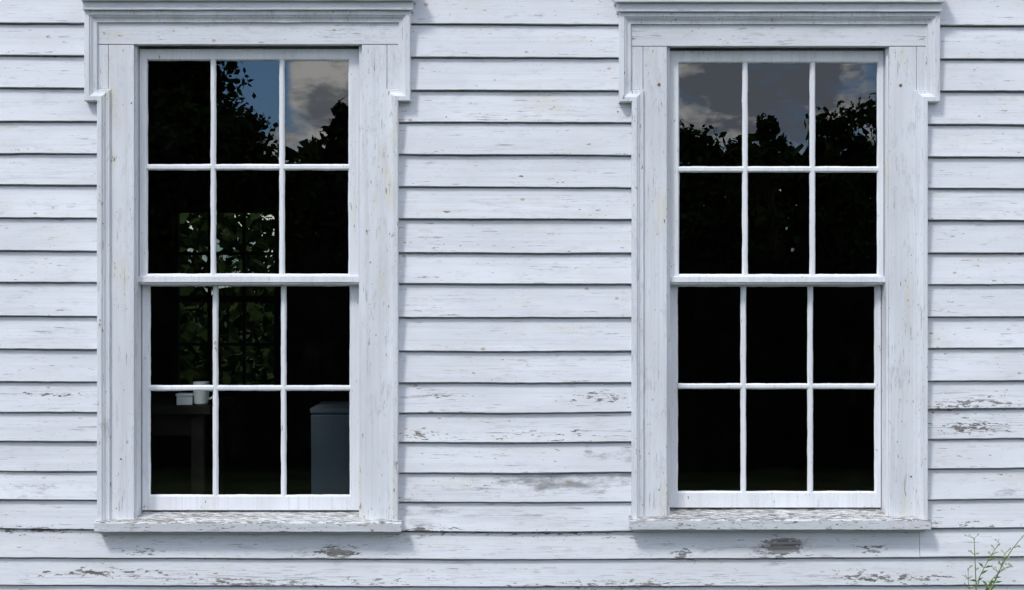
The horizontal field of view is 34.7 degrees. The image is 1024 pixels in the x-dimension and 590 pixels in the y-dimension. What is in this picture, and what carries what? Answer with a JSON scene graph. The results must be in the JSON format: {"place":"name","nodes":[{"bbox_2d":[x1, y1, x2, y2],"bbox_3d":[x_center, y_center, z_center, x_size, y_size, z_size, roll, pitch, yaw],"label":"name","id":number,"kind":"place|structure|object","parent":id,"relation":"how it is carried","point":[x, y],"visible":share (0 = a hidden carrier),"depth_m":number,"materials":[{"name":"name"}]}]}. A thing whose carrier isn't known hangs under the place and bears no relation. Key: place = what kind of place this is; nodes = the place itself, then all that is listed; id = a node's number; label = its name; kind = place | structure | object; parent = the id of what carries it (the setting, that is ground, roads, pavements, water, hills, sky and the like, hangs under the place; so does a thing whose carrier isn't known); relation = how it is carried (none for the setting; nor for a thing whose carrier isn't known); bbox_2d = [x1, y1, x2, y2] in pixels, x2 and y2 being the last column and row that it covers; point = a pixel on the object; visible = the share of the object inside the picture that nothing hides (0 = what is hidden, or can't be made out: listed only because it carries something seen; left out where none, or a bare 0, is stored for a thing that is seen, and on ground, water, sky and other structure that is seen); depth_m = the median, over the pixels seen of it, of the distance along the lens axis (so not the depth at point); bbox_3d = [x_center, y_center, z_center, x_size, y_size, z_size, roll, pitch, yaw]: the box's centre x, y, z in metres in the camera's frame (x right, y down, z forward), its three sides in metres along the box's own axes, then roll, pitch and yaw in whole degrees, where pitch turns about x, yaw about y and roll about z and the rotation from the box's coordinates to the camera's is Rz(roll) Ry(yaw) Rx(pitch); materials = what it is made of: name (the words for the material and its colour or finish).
{"place":"outdoors","nodes":[
{"label":"outdoors","id":0,"kind":"place"},
{"bbox_2d":[148,61,876,488],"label":"room walls","id":1,"kind":"structure","parent":0,"point":[710,217],"depth_m":11.00,"materials":[{"name":"paint"}]},
{"bbox_2d":[174,208,277,384],"bbox_3d":[-1.918,0.026,11.045,0.704,1.220,0.050,0,0,0],"label":"window sash","id":2,"kind":"object","parent":1,"relation":"attached to","point":[208,298],"depth_m":11.03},
{"bbox_2d":[180,213,273,384],"bbox_3d":[-1.918,0.026,11.075,0.684,1.200,0.001,0,0,0],"label":"window","id":3,"kind":"structure","parent":1,"relation":"attached to","point":[259,315],"depth_m":11.07,"materials":[{"name":"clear glass"}]},
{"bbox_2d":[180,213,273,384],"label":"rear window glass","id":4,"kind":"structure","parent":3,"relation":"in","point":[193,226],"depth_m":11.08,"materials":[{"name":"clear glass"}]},
{"bbox_2d":[152,489,873,494],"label":"floor","id":5,"kind":"structure","parent":0,"point":[243,491],"depth_m":10.93,"materials":[{"name":"brown wood"}]},
{"bbox_2d":[151,397,233,494],"bbox_3d":[-1.348,0.859,6.485,0.410,0.882,0.530,0,0,0],"label":"workbench","id":6,"kind":"object","parent":5,"relation":"on","point":[170,416],"visible":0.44,"depth_m":6.27,"materials":[{"name":"brown wood"}]},
{"bbox_2d":[176,393,193,404],"bbox_3d":[-1.243,0.396,6.253,0.066,0.044,0.061,0,0,0],"label":"white tin box","id":7,"kind":"object","parent":6,"relation":"on","point":[184,398],"visible":1,"depth_m":6.22,"materials":[{"name":"metal"}]},
{"bbox_2d":[193,381,212,404],"bbox_3d":[-1.172,0.374,6.250,0.084,0.088,0.062,0,0,0],"label":"enamel mug","id":8,"kind":"object","parent":6,"relation":"on","point":[201,398],"visible":0.69,"depth_m":6.23,"materials":[{"name":"white metal"}]},
{"bbox_2d":[310,401,349,494],"bbox_3d":[-0.587,0.874,6.700,0.426,0.853,0.408,0,0,0],"label":"trash bin","id":9,"kind":"object","parent":5,"relation":"on","point":[330,452],"visible":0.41,"depth_m":6.50,"materials":[{"name":"grey plastic"}]},
{"bbox_3d":[0.000,-0.355,6.073,7.308,3.370,0.114,0,0,0],"label":"sheathing","id":10,"kind":"object","parent":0,"visible":0},
{"bbox_2d":[94,510,401,531],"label":"sill","id":11,"kind":"structure","parent":10,"relation":"attached to","point":[248,521],"depth_m":5.93,"materials":[{"name":"paint"}]},
{"bbox_2d":[98,45,397,518],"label":"side casings","id":12,"kind":"object","parent":11,"relation":"on","point":[116,69],"visible":0.98,"depth_m":5.98,"materials":[{"name":"white paint"}]},
{"bbox_2d":[81,0,415,509],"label":"sash window","id":13,"kind":"structure","parent":11,"relation":"on","point":[282,502],"depth_m":6.03,"materials":[{"name":"white paint"}]},
{"bbox_2d":[84,10,410,520],"bbox_3d":[-0.961,-0.107,5.981,1.184,1.857,0.055,0,0,0],"label":"backband moulding","id":14,"kind":"object","parent":13,"relation":"attached to","point":[102,97],"visible":1,"depth_m":5.96,"materials":[{"name":"white paint"}]},
{"bbox_2d":[146,59,349,274],"bbox_3d":[-0.971,-0.470,6.035,0.748,0.794,0.010,0,0,0],"label":"sash putty","id":15,"kind":"object","parent":13,"relation":"attached to","point":[215,60],"visible":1,"depth_m":6.03,"materials":[{"name":"white paint"}]},
{"bbox_2d":[138,276,358,281],"bbox_3d":[-0.969,-0.058,6.023,0.816,0.023,0.009,0,0,0],"label":"meeting rail lip","id":16,"kind":"object","parent":13,"relation":"attached to","point":[248,278],"visible":1,"depth_m":6.02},
{"bbox_2d":[149,285,350,495],"bbox_3d":[-0.971,0.354,6.079,0.748,0.783,0.010,0,0,0],"label":"sash putty","id":17,"kind":"object","parent":13,"relation":"attached to","point":[217,385],"visible":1,"depth_m":6.08,"materials":[{"name":"white paint"}]},
{"bbox_2d":[135,45,361,517],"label":"frame jambs","id":18,"kind":"object","parent":11,"relation":"on","point":[138,399],"visible":0.44,"depth_m":6.00,"materials":[{"name":"white paint"}]},
{"bbox_2d":[628,508,930,529],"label":"sill","id":19,"kind":"structure","parent":10,"relation":"attached to","point":[777,518],"depth_m":5.93,"materials":[{"name":"paint"}]},
{"bbox_2d":[667,47,887,514],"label":"frame jambs","id":20,"kind":"object","parent":19,"relation":"on","point":[884,397],"visible":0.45,"depth_m":6.00,"materials":[{"name":"white paint"}]},
{"bbox_2d":[632,47,925,515],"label":"side casings","id":21,"kind":"object","parent":19,"relation":"on","point":[907,68],"visible":0.98,"depth_m":5.98,"materials":[{"name":"white paint"}]},
{"bbox_2d":[614,0,943,507],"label":"sash window","id":22,"kind":"structure","parent":19,"relation":"on","point":[743,499],"depth_m":6.03,"materials":[{"name":"white paint"}]},
{"bbox_2d":[677,285,875,492],"bbox_3d":[0.979,0.348,6.079,0.739,0.768,0.010,0,0,0],"label":"sash putty","id":23,"kind":"object","parent":22,"relation":"attached to","point":[807,383],"visible":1,"depth_m":6.08,"materials":[{"name":"white paint"}]},
{"bbox_2d":[670,277,884,281],"bbox_3d":[0.976,-0.057,6.023,0.795,0.022,0.009,0,0,0],"label":"meeting rail lip","id":24,"kind":"object","parent":22,"relation":"attached to","point":[777,279],"visible":1,"depth_m":6.02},
{"bbox_2d":[678,62,878,274],"bbox_3d":[0.979,-0.465,6.035,0.739,0.786,0.010,0,0,0],"label":"sash putty","id":25,"kind":"object","parent":22,"relation":"attached to","point":[877,166],"visible":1,"depth_m":6.03,"materials":[{"name":"white paint"}]},
{"bbox_2d":[618,12,939,517],"bbox_3d":[0.972,-0.108,5.981,1.165,1.841,0.056,0,0,0],"label":"backband moulding","id":26,"kind":"object","parent":22,"relation":"attached to","point":[922,98],"visible":1,"depth_m":5.96,"materials":[{"name":"white paint"}]},
{"label":"grassy ground","id":27,"kind":"structure","parent":0,"visible":0},
{"bbox_2d":[0,0,1023,589],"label":"clapboards","id":28,"kind":"object","parent":27,"relation":"on","point":[516,318],"visible":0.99,"depth_m":5.99,"materials":[{"name":"white paint"}]},
{"bbox_2d":[98,24,397,45],"bbox_3d":[-0.964,-0.955,5.999,1.105,0.084,0.042,0,0,0],"label":"head casing","id":29,"kind":"object","parent":28,"relation":"attached to","point":[247,34],"visible":1,"depth_m":5.98,"materials":[{"name":"white paint"}]},
{"bbox_2d":[99,532,396,533],"bbox_3d":[-0.962,0.861,5.985,1.086,0.016,0.030,0,0,0],"label":"apron","id":30,"kind":"object","parent":28,"relation":"attached to","point":[247,532],"visible":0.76,"depth_m":5.97,"materials":[{"name":"white paint"}]},
{"bbox_2d":[120,83,918,489],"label":"nail heads","id":31,"kind":"object","parent":28,"relation":"attached to","point":[618,111],"visible":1,"depth_m":5.98,"materials":[{"name":"grey metal"}]},
{"bbox_2d":[632,25,925,47],"bbox_3d":[0.975,-0.949,5.999,1.086,0.084,0.042,0,0,0],"label":"head casing","id":32,"kind":"object","parent":28,"relation":"attached to","point":[794,36],"visible":1,"depth_m":5.98,"materials":[{"name":"white paint"}]},
{"bbox_2d":[634,529,925,531],"bbox_3d":[0.976,0.853,5.985,1.063,0.016,0.030,0,0,0],"label":"apron","id":33,"kind":"object","parent":28,"relation":"attached to","point":[840,530],"visible":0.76,"depth_m":5.97,"materials":[{"name":"white paint"}]},
{"bbox_2d":[962,533,1023,589],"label":"wild weed","id":34,"kind":"object","parent":27,"relation":"on","point":[996,576],"visible":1,"depth_m":5.84,"materials":[{"name":"plant"}]}
]}

